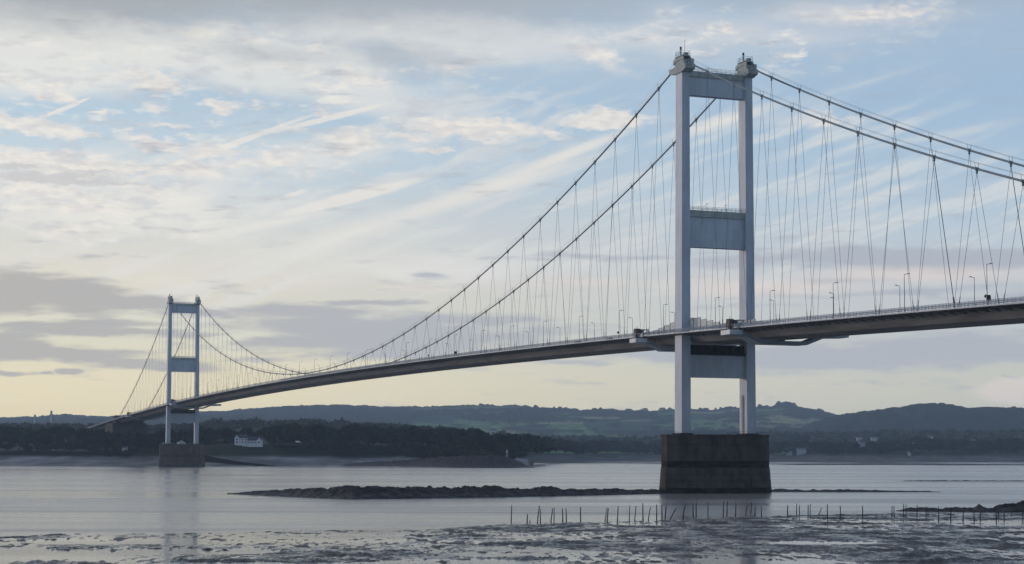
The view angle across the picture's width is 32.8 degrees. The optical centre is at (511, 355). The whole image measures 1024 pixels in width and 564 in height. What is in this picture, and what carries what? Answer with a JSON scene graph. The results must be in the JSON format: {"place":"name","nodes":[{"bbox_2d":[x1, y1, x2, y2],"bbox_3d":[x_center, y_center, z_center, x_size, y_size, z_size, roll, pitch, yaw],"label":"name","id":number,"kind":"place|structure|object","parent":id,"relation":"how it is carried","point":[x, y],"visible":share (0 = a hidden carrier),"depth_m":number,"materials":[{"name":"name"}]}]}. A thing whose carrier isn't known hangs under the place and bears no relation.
{"place":"outdoors","nodes":[
{"label":"outdoors","id":0,"kind":"place"},
{"bbox_2d":[0,462,1023,563],"bbox_3d":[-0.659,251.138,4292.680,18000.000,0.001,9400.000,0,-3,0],"label":"river water","id":1,"kind":"structure","parent":0,"point":[109,503],"depth_m":435.23,"materials":[{"name":"grey liquid"}]},
{"bbox_2d":[341,455,534,467],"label":"rock ledge","id":2,"kind":"object","parent":1,"relation":"in","point":[478,461],"visible":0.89,"depth_m":1493.12,"materials":[{"name":"grey stone"}]},
{"bbox_2d":[227,485,668,498],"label":"rock ledge","id":3,"kind":"object","parent":1,"relation":"in","point":[371,492],"visible":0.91,"depth_m":513.19,"materials":[{"name":"black stone"}]},
{"bbox_2d":[772,488,933,491],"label":"rock ledge","id":4,"kind":"object","parent":1,"relation":"in","point":[812,490],"visible":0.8,"depth_m":595.08,"materials":[{"name":"black stone"}]},
{"bbox_2d":[788,464,1023,464],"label":"mud bar","id":5,"kind":"object","parent":1,"relation":"in","point":[905,464],"visible":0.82,"depth_m":1963.88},
{"bbox_2d":[896,500,1023,511],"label":"rock ledge","id":6,"kind":"object","parent":1,"relation":"in","point":[1013,507],"visible":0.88,"depth_m":397.64,"materials":[{"name":"black stone"}]},
{"bbox_2d":[906,480,1022,480],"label":"mud bar","id":7,"kind":"object","parent":1,"relation":"in","point":[957,480],"visible":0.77,"depth_m":826.88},
{"bbox_2d":[0,401,1023,465],"bbox_3d":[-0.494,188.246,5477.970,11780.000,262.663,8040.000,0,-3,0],"label":"hills","id":8,"kind":"structure","parent":0,"point":[778,416],"depth_m":5518.63,"materials":[{"name":"green plant"}]},
{"bbox_2d":[11,425,26,450],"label":"tree","id":9,"kind":"object","parent":8,"relation":"on","point":[17,428],"visible":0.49,"depth_m":1746.21,"materials":[{"name":"green plant"}]},
{"bbox_2d":[30,411,54,423],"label":"cable stayed bridge","id":10,"kind":"structure","parent":8,"relation":"on","point":[50,417],"depth_m":3401.87,"materials":[{"name":"paint"}]},
{"bbox_2d":[60,423,73,450],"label":"tree","id":11,"kind":"object","parent":8,"relation":"on","point":[68,427],"visible":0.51,"depth_m":1746.81,"materials":[{"name":"green plant"}]},
{"bbox_2d":[219,427,232,443],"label":"tree","id":12,"kind":"object","parent":8,"relation":"on","point":[230,432],"visible":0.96,"depth_m":1784.01,"materials":[{"name":"green plant"}]},
{"bbox_2d":[204,454,272,465],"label":"slipway","id":13,"kind":"structure","parent":8,"relation":"on","point":[215,459],"depth_m":1590.11,"materials":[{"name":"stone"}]},
{"bbox_2d":[234,434,247,446],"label":"house","id":14,"kind":"structure","parent":8,"relation":"on","point":[240,440],"depth_m":1715.85,"materials":[{"name":"paint"}]},
{"bbox_2d":[247,436,262,446],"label":"house","id":15,"kind":"structure","parent":8,"relation":"on","point":[254,441],"depth_m":1713.80,"materials":[{"name":"paint"}]},
{"bbox_2d":[264,444,294,444],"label":"garden wall","id":16,"kind":"structure","parent":8,"relation":"on","point":[279,444],"depth_m":1709.45,"materials":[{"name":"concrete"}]},
{"bbox_2d":[284,422,301,441],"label":"tree","id":17,"kind":"object","parent":8,"relation":"on","point":[295,429],"visible":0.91,"depth_m":1759.33,"materials":[{"name":"green plant"}]},
{"bbox_2d":[404,427,419,442],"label":"tree","id":18,"kind":"object","parent":8,"relation":"on","point":[410,432],"visible":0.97,"depth_m":1735.48,"materials":[{"name":"green plant"}]},
{"bbox_2d":[475,428,483,436],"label":"tree","id":19,"kind":"object","parent":8,"relation":"on","point":[479,431],"visible":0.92,"depth_m":1711.91,"materials":[{"name":"green plant"}]},
{"bbox_2d":[489,429,495,434],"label":"house","id":20,"kind":"structure","parent":8,"relation":"on","point":[491,431],"depth_m":3293.48,"materials":[{"name":"stone"}]},
{"bbox_2d":[0,417,1023,459],"bbox_3d":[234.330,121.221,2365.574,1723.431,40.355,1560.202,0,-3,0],"label":"woodland","id":21,"kind":"object","parent":8,"relation":"on","point":[442,441],"visible":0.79,"depth_m":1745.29,"materials":[{"name":"green plant"}]},
{"bbox_2d":[786,448,791,455],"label":"house","id":22,"kind":"structure","parent":8,"relation":"on","point":[789,453],"depth_m":2991.88,"materials":[{"name":"paint"}]},
{"bbox_2d":[796,447,805,454],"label":"house","id":23,"kind":"structure","parent":8,"relation":"on","point":[800,451],"depth_m":2987.03,"materials":[{"name":"paint"}]},
{"bbox_2d":[859,441,864,446],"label":"house","id":24,"kind":"structure","parent":8,"relation":"on","point":[862,443],"depth_m":3072.70,"materials":[{"name":"paint"}]},
{"bbox_2d":[0,512,1023,563],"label":"mudflat","id":25,"kind":"structure","parent":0,"point":[895,553],"depth_m":254.57,"materials":[{"name":"grey soil"}]},
{"bbox_2d":[0,0,1023,416],"label":"sky","id":26,"kind":"structure","parent":0,"point":[323,176],"materials":[{"name":"blue"}]},
{"bbox_2d":[856,436,862,442],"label":"house","id":27,"kind":"structure","parent":0,"point":[858,438],"depth_m":3492.85,"materials":[{"name":"paint"}]},
{"label":"ground","id":28,"kind":"structure","parent":0,"visible":0},
{"bbox_2d":[87,47,1023,492],"bbox_3d":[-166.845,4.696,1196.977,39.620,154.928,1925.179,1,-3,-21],"label":"suspension bridge","id":29,"kind":"structure","parent":28,"relation":"on","point":[733,461],"depth_m":581.98,"materials":[{"name":"paint"}]},
{"bbox_2d":[126,412,165,419],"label":"maintenance gantry","id":30,"kind":"object","parent":29,"relation":"hanging from","point":[143,419],"visible":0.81,"depth_m":1678.84,"materials":[{"name":"metal"}]},
{"bbox_2d":[170,399,220,408],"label":"maintenance gantry","id":31,"kind":"object","parent":29,"relation":"hanging from","point":[173,403],"visible":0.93,"depth_m":1451.90,"materials":[{"name":"metal"}]},
{"bbox_2d":[630,328,738,351],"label":"maintenance gantry","id":32,"kind":"object","parent":29,"relation":"hanging from","point":[646,342],"visible":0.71,"depth_m":598.00,"materials":[{"name":"metal"}]},
{"bbox_2d":[715,297,719,328],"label":"lamp post","id":33,"kind":"object","parent":29,"relation":"on","point":[715,312],"visible":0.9,"depth_m":559.35,"materials":[{"name":"metal"}]},
{"bbox_2d":[721,319,848,345],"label":"maintenance gantry","id":34,"kind":"object","parent":29,"relation":"hanging from","point":[746,337],"visible":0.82,"depth_m":536.74,"materials":[{"name":"metal"}]},
{"bbox_2d":[904,273,908,306],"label":"lamp post","id":35,"kind":"object","parent":29,"relation":"on","point":[904,289],"visible":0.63,"depth_m":459.37,"materials":[{"name":"metal"}]},
{"bbox_2d":[969,276,974,305],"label":"lamp post","id":36,"kind":"object","parent":29,"relation":"on","point":[974,288],"visible":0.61,"depth_m":467.97,"materials":[{"name":"metal"}]}
]}

